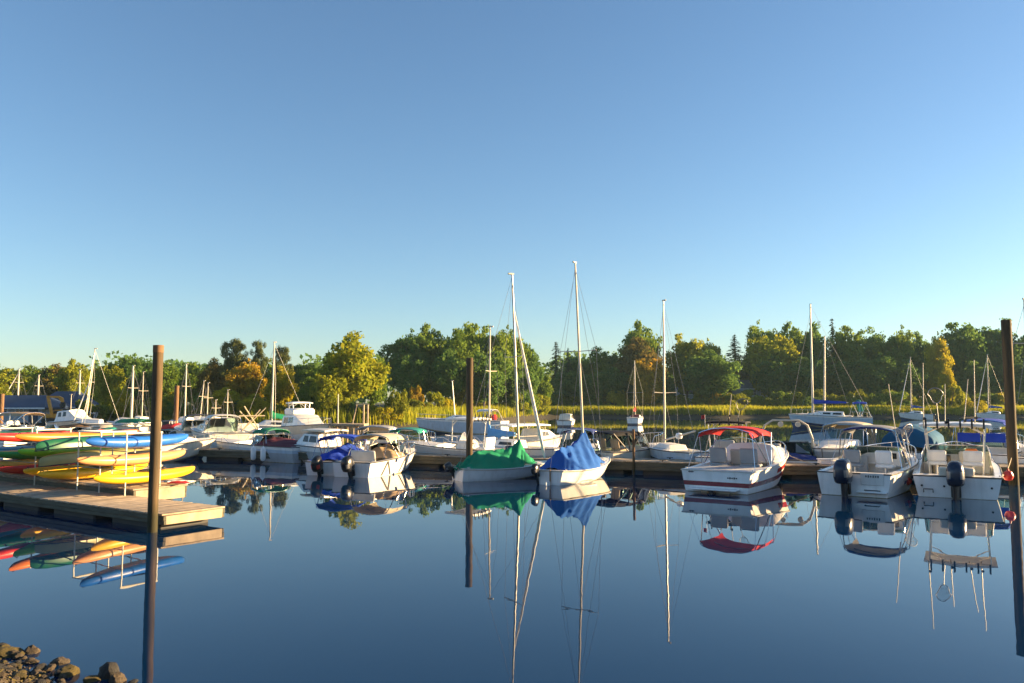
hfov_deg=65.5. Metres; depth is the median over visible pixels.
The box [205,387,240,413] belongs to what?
broadleaf tree
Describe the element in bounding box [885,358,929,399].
broadleaf tree
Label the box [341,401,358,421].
shrub
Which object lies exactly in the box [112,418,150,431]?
motorboat
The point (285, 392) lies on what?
broadleaf tree
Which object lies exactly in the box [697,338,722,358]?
broadleaf tree
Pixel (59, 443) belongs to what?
kayak
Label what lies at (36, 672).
rock
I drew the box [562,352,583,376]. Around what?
broadleaf tree
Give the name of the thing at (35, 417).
door
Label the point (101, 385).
broadleaf tree
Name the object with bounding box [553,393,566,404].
shrub
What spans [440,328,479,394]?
broadleaf tree
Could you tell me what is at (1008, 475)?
buoy
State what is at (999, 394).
shrub
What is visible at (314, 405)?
shrub
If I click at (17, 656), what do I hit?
rock
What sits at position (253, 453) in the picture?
fender
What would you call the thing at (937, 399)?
landing net
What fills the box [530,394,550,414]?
shrub
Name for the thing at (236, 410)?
shrub
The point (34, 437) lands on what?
kayak
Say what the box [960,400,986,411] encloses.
shrub
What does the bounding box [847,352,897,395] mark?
broadleaf tree
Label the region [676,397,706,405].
shrub
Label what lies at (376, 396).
broadleaf tree
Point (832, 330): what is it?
fir tree
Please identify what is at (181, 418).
sailboat
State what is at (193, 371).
broadleaf tree
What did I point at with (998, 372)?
broadleaf tree
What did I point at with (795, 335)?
broadleaf tree
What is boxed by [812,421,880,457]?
motorboat
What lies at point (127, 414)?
shrub
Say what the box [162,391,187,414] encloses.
broadleaf tree
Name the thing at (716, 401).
shrub
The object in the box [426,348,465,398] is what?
broadleaf tree
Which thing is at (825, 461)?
dock box
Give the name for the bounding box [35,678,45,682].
rock
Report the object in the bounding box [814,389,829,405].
shrub
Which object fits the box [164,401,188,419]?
shrub
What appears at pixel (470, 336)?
broadleaf tree
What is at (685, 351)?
broadleaf tree
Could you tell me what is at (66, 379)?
broadleaf tree
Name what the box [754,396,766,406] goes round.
shrub
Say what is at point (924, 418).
fishing rod
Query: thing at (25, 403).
boathouse
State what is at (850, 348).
broadleaf tree
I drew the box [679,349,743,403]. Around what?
broadleaf tree
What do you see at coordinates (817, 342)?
broadleaf tree
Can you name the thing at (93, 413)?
sailboat
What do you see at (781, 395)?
shrub
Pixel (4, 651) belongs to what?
rock
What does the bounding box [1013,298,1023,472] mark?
sailboat
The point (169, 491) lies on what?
floating dock
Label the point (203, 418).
sailboat
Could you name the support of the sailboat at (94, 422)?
on the water
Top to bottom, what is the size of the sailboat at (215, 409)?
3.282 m
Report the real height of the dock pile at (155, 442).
5.228 m
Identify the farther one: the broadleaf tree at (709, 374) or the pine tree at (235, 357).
the broadleaf tree at (709, 374)
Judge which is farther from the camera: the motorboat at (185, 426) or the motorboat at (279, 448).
the motorboat at (185, 426)
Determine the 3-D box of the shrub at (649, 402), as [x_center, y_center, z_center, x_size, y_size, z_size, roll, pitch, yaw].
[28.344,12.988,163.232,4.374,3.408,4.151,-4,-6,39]
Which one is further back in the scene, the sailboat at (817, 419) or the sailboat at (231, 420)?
the sailboat at (817, 419)
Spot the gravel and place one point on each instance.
(6, 679)
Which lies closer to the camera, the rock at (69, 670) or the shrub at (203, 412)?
the rock at (69, 670)
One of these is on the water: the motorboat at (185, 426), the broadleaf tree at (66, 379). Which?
the motorboat at (185, 426)
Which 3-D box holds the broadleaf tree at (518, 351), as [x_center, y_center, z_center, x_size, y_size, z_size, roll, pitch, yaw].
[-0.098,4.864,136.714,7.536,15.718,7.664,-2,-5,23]
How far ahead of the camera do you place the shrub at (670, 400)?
165.29 m
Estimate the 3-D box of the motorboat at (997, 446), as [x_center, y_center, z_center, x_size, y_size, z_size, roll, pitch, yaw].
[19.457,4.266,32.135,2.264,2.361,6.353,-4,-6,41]
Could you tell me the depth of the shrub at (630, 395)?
168.79 m
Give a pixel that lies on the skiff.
(169, 431)
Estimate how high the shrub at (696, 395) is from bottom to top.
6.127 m
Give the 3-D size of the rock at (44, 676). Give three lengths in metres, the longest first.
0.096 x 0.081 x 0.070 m
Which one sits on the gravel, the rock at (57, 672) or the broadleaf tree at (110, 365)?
the rock at (57, 672)
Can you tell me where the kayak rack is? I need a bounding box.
[0,427,162,495]
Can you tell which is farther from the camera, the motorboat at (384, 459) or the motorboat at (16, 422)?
the motorboat at (16, 422)
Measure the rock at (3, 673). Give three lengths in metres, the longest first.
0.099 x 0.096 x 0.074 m
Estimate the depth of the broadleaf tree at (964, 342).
183.94 m
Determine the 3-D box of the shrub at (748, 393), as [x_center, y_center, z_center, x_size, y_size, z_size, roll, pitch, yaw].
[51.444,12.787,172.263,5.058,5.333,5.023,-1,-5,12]
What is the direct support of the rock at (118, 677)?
in the water
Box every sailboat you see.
[7,368,25,394]
[27,374,44,394]
[70,369,95,416]
[72,348,117,428]
[106,365,149,424]
[133,371,150,422]
[170,363,195,423]
[193,380,208,419]
[197,382,214,420]
[209,399,222,417]
[218,389,241,426]
[245,342,301,428]
[443,326,559,455]
[444,273,546,481]
[531,261,610,485]
[626,360,642,424]
[647,299,708,459]
[788,304,872,427]
[798,336,851,415]
[899,358,935,419]
[976,354,1004,419]
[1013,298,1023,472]
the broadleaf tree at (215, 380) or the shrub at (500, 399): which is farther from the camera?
the shrub at (500, 399)
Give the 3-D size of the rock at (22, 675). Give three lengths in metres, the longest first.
0.180 x 0.115 x 0.085 m
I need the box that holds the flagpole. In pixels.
[337,394,338,423]
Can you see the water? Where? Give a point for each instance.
(286, 573)
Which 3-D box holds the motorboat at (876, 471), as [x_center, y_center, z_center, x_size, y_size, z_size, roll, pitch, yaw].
[11.515,4.133,25.165,2.264,2.990,6.696,-3,-6,38]
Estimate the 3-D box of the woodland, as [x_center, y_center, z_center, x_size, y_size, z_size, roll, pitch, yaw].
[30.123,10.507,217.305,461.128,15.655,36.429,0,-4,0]
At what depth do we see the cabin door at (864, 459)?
25.50 m
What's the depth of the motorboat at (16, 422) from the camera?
62.16 m
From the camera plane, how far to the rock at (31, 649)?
8.62 m
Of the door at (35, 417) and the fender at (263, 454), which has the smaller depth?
the fender at (263, 454)
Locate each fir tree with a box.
[544,342,564,402]
[563,348,573,372]
[723,334,749,393]
[827,319,839,364]
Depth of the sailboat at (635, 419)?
101.06 m
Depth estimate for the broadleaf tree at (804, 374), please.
175.23 m
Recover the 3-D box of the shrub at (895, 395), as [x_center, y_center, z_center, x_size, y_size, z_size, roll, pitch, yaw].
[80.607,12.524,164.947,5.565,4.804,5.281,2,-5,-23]
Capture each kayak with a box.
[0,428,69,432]
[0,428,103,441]
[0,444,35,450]
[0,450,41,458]
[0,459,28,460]
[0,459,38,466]
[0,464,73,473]
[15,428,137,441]
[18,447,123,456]
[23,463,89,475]
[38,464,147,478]
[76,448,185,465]
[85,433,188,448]
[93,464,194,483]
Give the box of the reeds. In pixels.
[211,404,1023,426]
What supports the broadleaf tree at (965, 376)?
on the ground
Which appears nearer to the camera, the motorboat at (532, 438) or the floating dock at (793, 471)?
the floating dock at (793, 471)
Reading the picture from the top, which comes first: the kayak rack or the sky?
the sky
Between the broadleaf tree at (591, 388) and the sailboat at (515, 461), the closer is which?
the sailboat at (515, 461)
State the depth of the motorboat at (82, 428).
47.97 m
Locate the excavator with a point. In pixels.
(51, 416)
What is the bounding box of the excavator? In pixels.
[41,396,65,423]
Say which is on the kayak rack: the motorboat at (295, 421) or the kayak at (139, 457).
the kayak at (139, 457)
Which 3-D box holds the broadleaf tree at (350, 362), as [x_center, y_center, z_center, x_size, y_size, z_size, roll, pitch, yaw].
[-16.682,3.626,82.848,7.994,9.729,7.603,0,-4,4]
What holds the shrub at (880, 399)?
on the ground
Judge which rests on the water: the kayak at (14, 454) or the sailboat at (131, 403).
the sailboat at (131, 403)
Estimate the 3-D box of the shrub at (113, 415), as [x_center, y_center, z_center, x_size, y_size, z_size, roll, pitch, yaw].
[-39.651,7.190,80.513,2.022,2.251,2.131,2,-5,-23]
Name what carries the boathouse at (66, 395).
on the ground
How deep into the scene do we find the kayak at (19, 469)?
22.67 m
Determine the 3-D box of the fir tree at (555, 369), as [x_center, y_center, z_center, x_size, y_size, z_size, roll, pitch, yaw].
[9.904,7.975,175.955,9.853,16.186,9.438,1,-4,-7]
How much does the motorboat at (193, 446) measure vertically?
1.637 m
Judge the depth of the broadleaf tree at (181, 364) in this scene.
114.85 m
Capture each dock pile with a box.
[0,394,4,423]
[147,345,163,532]
[173,386,178,422]
[466,358,472,456]
[1001,320,1018,484]
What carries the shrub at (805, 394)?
on the ground
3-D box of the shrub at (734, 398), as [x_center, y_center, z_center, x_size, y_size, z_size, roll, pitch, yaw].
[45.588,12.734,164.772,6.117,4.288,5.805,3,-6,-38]
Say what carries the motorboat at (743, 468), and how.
on the water
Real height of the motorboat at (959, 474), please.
3.241 m
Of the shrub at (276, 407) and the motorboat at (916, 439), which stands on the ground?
the shrub at (276, 407)
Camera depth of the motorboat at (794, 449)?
31.27 m
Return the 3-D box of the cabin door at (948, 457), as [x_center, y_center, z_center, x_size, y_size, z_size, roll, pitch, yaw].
[13.585,3.997,25.263,0.600,0.800,0.050,-2,-5,29]
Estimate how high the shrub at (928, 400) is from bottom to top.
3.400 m
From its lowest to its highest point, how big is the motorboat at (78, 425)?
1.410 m
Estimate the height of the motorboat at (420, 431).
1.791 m
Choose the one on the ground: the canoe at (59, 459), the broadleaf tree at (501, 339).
the broadleaf tree at (501, 339)
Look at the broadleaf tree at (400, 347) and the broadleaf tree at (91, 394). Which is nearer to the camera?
the broadleaf tree at (91, 394)
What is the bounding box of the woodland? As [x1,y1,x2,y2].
[0,350,989,402]
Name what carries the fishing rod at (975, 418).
attached to the motorboat at (959, 474)
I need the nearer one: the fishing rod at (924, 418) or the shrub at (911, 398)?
the fishing rod at (924, 418)
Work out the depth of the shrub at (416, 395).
100.02 m
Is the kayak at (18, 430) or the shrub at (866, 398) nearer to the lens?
the kayak at (18, 430)
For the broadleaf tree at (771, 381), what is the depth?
176.25 m
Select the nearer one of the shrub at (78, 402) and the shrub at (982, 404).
the shrub at (78, 402)
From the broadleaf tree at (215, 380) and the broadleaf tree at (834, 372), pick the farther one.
the broadleaf tree at (834, 372)
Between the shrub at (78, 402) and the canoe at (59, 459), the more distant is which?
the shrub at (78, 402)
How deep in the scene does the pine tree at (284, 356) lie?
92.62 m
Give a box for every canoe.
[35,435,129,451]
[38,448,147,467]
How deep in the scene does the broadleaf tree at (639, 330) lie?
180.75 m
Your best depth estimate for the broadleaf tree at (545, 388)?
149.44 m
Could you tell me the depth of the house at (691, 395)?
186.63 m
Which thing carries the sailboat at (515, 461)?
on the water
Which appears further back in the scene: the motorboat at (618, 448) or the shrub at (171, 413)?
the shrub at (171, 413)
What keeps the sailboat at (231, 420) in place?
on the water
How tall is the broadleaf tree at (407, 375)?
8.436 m
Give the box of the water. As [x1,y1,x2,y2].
[0,417,1023,682]
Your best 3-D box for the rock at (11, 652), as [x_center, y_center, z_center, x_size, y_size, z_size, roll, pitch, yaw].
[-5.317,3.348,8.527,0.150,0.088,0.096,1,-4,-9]
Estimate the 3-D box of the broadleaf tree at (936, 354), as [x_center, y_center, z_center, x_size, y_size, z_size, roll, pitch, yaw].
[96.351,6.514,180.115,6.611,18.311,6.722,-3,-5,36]
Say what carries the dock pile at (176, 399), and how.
in the water
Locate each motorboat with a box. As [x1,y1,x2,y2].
[0,412,47,429]
[0,425,28,446]
[45,394,98,428]
[51,423,99,430]
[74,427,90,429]
[103,427,117,429]
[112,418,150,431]
[124,431,215,463]
[161,420,179,429]
[174,414,214,437]
[190,414,249,439]
[209,428,300,463]
[233,406,271,439]
[267,402,330,439]
[292,428,365,462]
[304,434,368,475]
[332,432,416,477]
[353,425,403,449]
[388,427,436,447]
[405,414,511,465]
[416,380,508,433]
[491,423,562,446]
[557,413,574,426]
[557,428,600,455]
[587,430,662,457]
[681,426,788,494]
[695,417,754,461]
[759,419,816,475]
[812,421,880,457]
[816,425,918,498]
[881,424,948,458]
[912,418,1002,500]
[950,418,1023,462]
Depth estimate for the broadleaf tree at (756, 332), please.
190.55 m
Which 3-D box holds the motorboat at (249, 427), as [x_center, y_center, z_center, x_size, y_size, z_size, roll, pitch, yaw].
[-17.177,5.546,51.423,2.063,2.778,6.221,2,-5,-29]
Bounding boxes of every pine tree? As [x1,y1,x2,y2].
[213,338,249,378]
[244,340,268,378]
[269,346,293,382]
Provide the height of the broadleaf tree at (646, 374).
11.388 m
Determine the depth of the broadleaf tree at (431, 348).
132.21 m
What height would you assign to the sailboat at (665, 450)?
7.301 m
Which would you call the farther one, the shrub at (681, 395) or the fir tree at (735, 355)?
the fir tree at (735, 355)
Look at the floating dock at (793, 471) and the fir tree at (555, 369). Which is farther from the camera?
the fir tree at (555, 369)
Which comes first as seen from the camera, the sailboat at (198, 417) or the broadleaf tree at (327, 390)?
the sailboat at (198, 417)
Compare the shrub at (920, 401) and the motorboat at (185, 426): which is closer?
the motorboat at (185, 426)
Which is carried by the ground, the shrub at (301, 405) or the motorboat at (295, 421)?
the shrub at (301, 405)
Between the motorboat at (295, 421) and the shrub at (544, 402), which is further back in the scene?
the shrub at (544, 402)
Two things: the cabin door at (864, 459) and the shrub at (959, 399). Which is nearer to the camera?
the cabin door at (864, 459)
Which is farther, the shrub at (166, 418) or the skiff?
the shrub at (166, 418)
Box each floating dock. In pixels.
[0,472,187,499]
[0,480,224,528]
[198,448,701,475]
[782,462,1023,480]
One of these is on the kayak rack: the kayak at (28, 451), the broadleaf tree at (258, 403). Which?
the kayak at (28, 451)
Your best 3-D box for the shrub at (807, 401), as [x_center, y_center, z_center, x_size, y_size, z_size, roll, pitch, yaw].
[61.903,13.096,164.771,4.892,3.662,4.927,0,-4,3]
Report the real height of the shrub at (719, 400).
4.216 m
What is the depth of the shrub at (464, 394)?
125.47 m
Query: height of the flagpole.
1.845 m
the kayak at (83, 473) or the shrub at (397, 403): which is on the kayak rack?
the kayak at (83, 473)
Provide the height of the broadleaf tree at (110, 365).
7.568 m
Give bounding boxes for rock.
[0,646,23,658]
[0,663,8,669]
[0,671,7,677]
[9,650,19,656]
[11,672,26,679]
[12,653,23,659]
[24,645,40,654]
[25,657,38,664]
[29,669,42,675]
[32,663,46,670]
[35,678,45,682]
[37,674,47,678]
[43,664,55,671]
[50,656,69,665]
[54,668,60,675]
[58,664,79,677]
[59,674,66,678]
[83,675,100,682]
[98,662,119,679]
[108,672,126,682]
[128,679,138,682]
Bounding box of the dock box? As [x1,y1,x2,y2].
[816,458,838,464]
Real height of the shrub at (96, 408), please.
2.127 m
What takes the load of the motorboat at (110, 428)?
on the water
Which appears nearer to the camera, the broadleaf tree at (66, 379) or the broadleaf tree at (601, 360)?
the broadleaf tree at (66, 379)
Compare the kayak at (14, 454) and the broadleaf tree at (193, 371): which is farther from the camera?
the broadleaf tree at (193, 371)
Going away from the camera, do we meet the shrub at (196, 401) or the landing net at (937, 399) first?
the landing net at (937, 399)
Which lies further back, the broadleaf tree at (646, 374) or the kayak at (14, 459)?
the broadleaf tree at (646, 374)
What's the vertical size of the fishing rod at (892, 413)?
1.782 m
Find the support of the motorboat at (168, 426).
on the water
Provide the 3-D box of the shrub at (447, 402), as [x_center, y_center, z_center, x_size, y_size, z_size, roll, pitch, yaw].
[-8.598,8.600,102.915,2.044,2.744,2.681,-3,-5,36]
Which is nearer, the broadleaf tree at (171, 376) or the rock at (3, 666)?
the rock at (3, 666)
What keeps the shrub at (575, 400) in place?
on the ground
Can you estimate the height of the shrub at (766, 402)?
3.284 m
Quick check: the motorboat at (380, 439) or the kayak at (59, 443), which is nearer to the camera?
the kayak at (59, 443)
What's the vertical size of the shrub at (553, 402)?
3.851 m
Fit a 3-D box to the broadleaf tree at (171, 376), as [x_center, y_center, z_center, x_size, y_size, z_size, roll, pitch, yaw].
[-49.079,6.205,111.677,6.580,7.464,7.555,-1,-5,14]
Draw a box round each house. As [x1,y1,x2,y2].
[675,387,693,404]
[732,380,767,397]
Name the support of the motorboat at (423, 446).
on the water
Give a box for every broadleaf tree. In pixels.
[0,367,31,394]
[0,383,12,394]
[7,365,38,394]
[23,367,58,395]
[32,363,66,395]
[54,358,90,394]
[85,368,97,400]
[91,365,126,405]
[105,357,134,376]
[109,385,130,417]
[117,353,165,410]
[162,362,181,398]
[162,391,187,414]
[172,362,190,403]
[177,363,209,405]
[195,357,227,397]
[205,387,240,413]
[225,358,267,400]
[235,393,269,420]
[260,357,279,400]
[260,365,299,406]
[292,357,320,396]
[293,385,314,407]
[298,365,322,401]
[308,371,348,413]
[313,330,391,402]
[364,355,387,405]
[377,328,429,398]
[391,355,432,397]
[413,322,447,402]
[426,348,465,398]
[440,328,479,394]
[450,321,483,388]
[463,350,510,406]
[470,325,513,388]
[498,325,532,372]
[498,365,540,404]
[520,342,544,392]
[535,374,553,398]
[550,368,578,403]
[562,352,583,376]
[571,369,606,404]
[577,346,613,377]
[596,367,633,403]
[597,351,618,366]
[610,336,668,404]
[617,319,662,356]
[627,358,668,403]
[658,373,676,402]
[662,333,706,400]
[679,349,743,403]
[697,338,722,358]
[740,319,784,379]
[742,334,799,397]
[750,354,797,396]
[777,321,804,383]
[788,357,830,395]
[797,320,833,378]
[819,357,859,396]
[830,325,866,367]
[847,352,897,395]
[859,326,885,361]
[872,324,922,367]
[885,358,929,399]
[910,331,928,397]
[917,357,955,393]
[923,331,954,391]
[937,363,956,402]
[939,322,990,373]
[953,360,1003,397]
[970,318,1023,369]
[986,357,1023,393]
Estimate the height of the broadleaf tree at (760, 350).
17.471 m
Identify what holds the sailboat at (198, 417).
on the water
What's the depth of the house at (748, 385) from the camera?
182.84 m
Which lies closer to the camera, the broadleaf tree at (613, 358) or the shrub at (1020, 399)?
the shrub at (1020, 399)
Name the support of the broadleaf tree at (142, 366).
on the ground
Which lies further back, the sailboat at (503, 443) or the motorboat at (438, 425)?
the motorboat at (438, 425)
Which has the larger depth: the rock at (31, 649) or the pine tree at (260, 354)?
the pine tree at (260, 354)
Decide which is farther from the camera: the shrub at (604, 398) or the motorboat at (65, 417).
the shrub at (604, 398)
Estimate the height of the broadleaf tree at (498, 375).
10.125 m
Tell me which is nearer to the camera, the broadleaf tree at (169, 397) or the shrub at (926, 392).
the broadleaf tree at (169, 397)
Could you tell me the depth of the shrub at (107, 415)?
80.04 m
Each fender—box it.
[250,444,255,459]
[260,443,265,460]
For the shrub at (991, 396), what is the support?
on the ground
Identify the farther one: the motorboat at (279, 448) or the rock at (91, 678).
the motorboat at (279, 448)
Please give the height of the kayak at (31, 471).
0.353 m
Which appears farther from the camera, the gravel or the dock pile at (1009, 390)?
the dock pile at (1009, 390)
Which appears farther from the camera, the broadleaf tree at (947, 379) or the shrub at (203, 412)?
the broadleaf tree at (947, 379)
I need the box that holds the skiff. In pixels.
[161,430,176,433]
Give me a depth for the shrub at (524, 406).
128.69 m
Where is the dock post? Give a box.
[632,429,634,474]
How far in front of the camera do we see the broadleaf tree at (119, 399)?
78.60 m
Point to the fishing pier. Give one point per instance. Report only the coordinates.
(352, 424)
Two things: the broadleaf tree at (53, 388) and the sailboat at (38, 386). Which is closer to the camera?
the sailboat at (38, 386)
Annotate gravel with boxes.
[0,660,72,682]
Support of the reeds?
on the ground
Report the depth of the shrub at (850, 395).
166.12 m
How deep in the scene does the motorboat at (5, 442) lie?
45.95 m
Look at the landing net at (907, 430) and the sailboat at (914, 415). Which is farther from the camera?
the sailboat at (914, 415)
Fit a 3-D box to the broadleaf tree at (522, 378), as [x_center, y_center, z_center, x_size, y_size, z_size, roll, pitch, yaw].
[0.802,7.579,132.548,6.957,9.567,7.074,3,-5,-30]
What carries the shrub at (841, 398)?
on the ground
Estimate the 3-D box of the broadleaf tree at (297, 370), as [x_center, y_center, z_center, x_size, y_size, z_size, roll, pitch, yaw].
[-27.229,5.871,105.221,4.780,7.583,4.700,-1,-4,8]
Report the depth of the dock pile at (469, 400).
31.59 m
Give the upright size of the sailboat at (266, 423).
7.403 m
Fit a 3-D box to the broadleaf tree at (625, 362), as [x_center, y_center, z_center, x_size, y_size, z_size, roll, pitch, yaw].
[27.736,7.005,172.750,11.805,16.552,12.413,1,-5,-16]
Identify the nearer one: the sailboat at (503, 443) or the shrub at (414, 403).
the sailboat at (503, 443)
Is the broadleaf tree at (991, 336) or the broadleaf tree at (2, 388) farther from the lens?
the broadleaf tree at (991, 336)
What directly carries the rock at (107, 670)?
in the water
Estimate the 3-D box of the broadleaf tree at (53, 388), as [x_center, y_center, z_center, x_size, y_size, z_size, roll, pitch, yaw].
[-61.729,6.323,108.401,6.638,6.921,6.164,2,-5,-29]
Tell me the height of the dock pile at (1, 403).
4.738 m
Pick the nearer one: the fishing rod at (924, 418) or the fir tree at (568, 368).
the fishing rod at (924, 418)
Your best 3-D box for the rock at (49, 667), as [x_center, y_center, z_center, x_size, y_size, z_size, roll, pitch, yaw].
[-4.685,3.316,8.069,0.104,0.088,0.134,0,-4,-4]
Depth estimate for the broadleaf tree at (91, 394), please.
106.93 m
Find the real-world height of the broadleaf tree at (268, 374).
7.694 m
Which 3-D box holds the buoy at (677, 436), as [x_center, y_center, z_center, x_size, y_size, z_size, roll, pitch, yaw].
[6.794,3.844,32.400,0.300,0.260,0.292,0,-4,0]
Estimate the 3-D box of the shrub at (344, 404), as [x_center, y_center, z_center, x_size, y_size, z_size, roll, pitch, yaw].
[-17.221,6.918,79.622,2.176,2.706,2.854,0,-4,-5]
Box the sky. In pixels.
[0,0,1023,402]
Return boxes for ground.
[0,403,1023,682]
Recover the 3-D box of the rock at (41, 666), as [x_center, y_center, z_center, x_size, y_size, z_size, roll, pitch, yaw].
[-4.772,3.308,8.053,0.098,0.088,0.146,-6,4,29]
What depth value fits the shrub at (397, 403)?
79.86 m
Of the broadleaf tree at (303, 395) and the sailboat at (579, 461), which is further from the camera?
the broadleaf tree at (303, 395)
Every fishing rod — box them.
[888,384,897,441]
[923,378,925,427]
[963,381,967,427]
[974,369,977,427]
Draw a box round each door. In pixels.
[28,409,37,421]
[852,455,867,471]
[931,455,950,473]
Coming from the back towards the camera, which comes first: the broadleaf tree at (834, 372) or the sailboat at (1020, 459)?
the broadleaf tree at (834, 372)
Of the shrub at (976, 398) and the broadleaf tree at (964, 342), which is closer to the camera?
the shrub at (976, 398)
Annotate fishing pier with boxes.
[330,405,368,443]
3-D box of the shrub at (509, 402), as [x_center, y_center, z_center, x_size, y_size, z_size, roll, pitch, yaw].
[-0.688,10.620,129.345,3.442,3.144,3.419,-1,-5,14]
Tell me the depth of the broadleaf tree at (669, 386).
169.41 m
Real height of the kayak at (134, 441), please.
0.383 m
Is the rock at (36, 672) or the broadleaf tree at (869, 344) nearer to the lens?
the rock at (36, 672)
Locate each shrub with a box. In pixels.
[75,399,92,408]
[80,403,106,419]
[102,405,121,420]
[110,404,125,418]
[122,399,143,417]
[135,398,168,420]
[150,406,173,421]
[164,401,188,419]
[186,396,206,416]
[192,396,214,416]
[229,400,250,421]
[264,403,282,413]
[294,399,312,407]
[312,402,322,416]
[329,397,349,420]
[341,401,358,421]
[350,405,380,417]
[371,407,403,423]
[384,389,408,422]
[407,385,424,408]
[407,398,423,407]
[425,392,444,408]
[435,398,452,407]
[451,394,465,406]
[454,389,481,407]
[485,394,508,405]
[499,397,515,407]
[508,392,528,414]
[520,390,539,414]
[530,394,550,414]
[550,396,570,405]
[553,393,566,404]
[561,396,585,406]
[585,394,602,405]
[602,390,629,405]
[602,395,614,405]
[625,391,643,405]
[639,398,661,407]
[650,395,679,406]
[672,394,688,405]
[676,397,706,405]
[692,387,708,405]
[707,394,727,405]
[709,391,724,405]
[724,393,750,405]
[738,389,759,405]
[740,395,759,405]
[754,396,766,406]
[759,397,784,406]
[768,391,793,405]
[785,391,804,405]
[792,390,808,405]
[802,396,821,406]
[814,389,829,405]
[825,393,841,406]
[834,395,846,405]
[843,389,866,405]
[853,394,878,405]
[866,393,885,405]
[870,389,895,405]
[885,390,910,406]
[895,392,917,406]
[914,397,931,405]
[916,388,935,403]
[926,397,936,404]
[935,383,965,407]
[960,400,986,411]
[969,396,981,403]
[970,392,993,403]
[973,393,1002,404]
[989,394,1003,404]
[995,392,1017,405]
[1015,390,1023,404]
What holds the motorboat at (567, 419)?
on the water
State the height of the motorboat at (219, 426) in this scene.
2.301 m
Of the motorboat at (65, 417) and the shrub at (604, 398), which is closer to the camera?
the motorboat at (65, 417)
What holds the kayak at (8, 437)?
on the kayak rack
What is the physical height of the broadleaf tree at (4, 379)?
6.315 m
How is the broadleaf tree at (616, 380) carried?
on the ground
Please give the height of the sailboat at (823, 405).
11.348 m
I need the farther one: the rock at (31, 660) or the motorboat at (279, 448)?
the motorboat at (279, 448)
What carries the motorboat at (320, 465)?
on the water
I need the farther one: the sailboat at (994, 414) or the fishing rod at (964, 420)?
the sailboat at (994, 414)
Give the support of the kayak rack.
on the floating dock at (169, 491)
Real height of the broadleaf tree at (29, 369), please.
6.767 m
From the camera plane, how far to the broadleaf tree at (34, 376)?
107.07 m
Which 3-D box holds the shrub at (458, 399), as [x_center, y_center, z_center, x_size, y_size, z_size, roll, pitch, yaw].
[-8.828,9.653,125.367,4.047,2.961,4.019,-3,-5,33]
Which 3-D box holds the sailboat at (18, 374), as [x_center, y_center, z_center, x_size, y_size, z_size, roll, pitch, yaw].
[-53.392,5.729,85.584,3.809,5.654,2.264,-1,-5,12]
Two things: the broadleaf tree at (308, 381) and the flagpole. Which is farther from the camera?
the broadleaf tree at (308, 381)
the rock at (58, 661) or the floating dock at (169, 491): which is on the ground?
the rock at (58, 661)
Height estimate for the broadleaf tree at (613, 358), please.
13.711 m
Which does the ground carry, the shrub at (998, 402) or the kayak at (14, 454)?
the shrub at (998, 402)
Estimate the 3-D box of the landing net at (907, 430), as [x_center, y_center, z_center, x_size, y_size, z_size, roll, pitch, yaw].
[13.056,3.194,26.367,0.580,0.923,0.163,2,-5,-25]
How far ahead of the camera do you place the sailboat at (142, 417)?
72.44 m
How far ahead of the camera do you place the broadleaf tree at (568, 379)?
168.42 m
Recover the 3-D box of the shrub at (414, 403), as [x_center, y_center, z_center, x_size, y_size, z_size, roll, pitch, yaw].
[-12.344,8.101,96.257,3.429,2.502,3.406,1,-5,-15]
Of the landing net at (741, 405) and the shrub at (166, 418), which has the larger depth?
the shrub at (166, 418)
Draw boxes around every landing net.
[735,398,747,419]
[902,424,912,446]
[927,388,943,422]
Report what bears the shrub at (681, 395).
on the ground
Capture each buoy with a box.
[675,433,682,438]
[1003,458,1013,480]
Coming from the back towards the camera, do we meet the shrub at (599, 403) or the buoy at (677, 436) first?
the shrub at (599, 403)
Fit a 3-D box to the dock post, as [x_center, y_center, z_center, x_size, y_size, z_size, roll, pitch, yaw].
[4.613,4.483,30.171,0.095,2.307,0.100,0,-4,0]
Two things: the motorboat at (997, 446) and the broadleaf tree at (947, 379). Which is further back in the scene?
the broadleaf tree at (947, 379)
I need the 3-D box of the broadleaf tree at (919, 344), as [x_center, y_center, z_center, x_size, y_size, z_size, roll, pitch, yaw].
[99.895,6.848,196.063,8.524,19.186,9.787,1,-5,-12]
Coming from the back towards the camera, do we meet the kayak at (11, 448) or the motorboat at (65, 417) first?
the motorboat at (65, 417)
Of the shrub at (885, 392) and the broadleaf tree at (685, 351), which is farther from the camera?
the broadleaf tree at (685, 351)
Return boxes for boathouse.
[3,395,72,422]
[49,391,98,417]
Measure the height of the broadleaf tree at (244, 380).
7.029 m
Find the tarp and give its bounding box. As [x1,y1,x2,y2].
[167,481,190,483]
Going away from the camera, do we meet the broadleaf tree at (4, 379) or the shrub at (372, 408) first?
the shrub at (372, 408)
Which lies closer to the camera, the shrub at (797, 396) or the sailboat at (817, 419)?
the sailboat at (817, 419)
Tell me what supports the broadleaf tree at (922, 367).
on the ground
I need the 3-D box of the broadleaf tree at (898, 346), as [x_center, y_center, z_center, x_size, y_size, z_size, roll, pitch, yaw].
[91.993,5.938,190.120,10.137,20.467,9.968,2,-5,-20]
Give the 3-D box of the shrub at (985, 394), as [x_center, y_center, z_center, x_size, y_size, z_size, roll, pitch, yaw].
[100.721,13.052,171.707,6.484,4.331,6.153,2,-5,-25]
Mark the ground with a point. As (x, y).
(744, 415)
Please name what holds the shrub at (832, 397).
on the ground
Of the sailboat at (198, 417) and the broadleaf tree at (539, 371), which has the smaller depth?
the sailboat at (198, 417)
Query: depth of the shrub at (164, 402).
79.55 m
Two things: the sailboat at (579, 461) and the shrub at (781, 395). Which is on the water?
the sailboat at (579, 461)

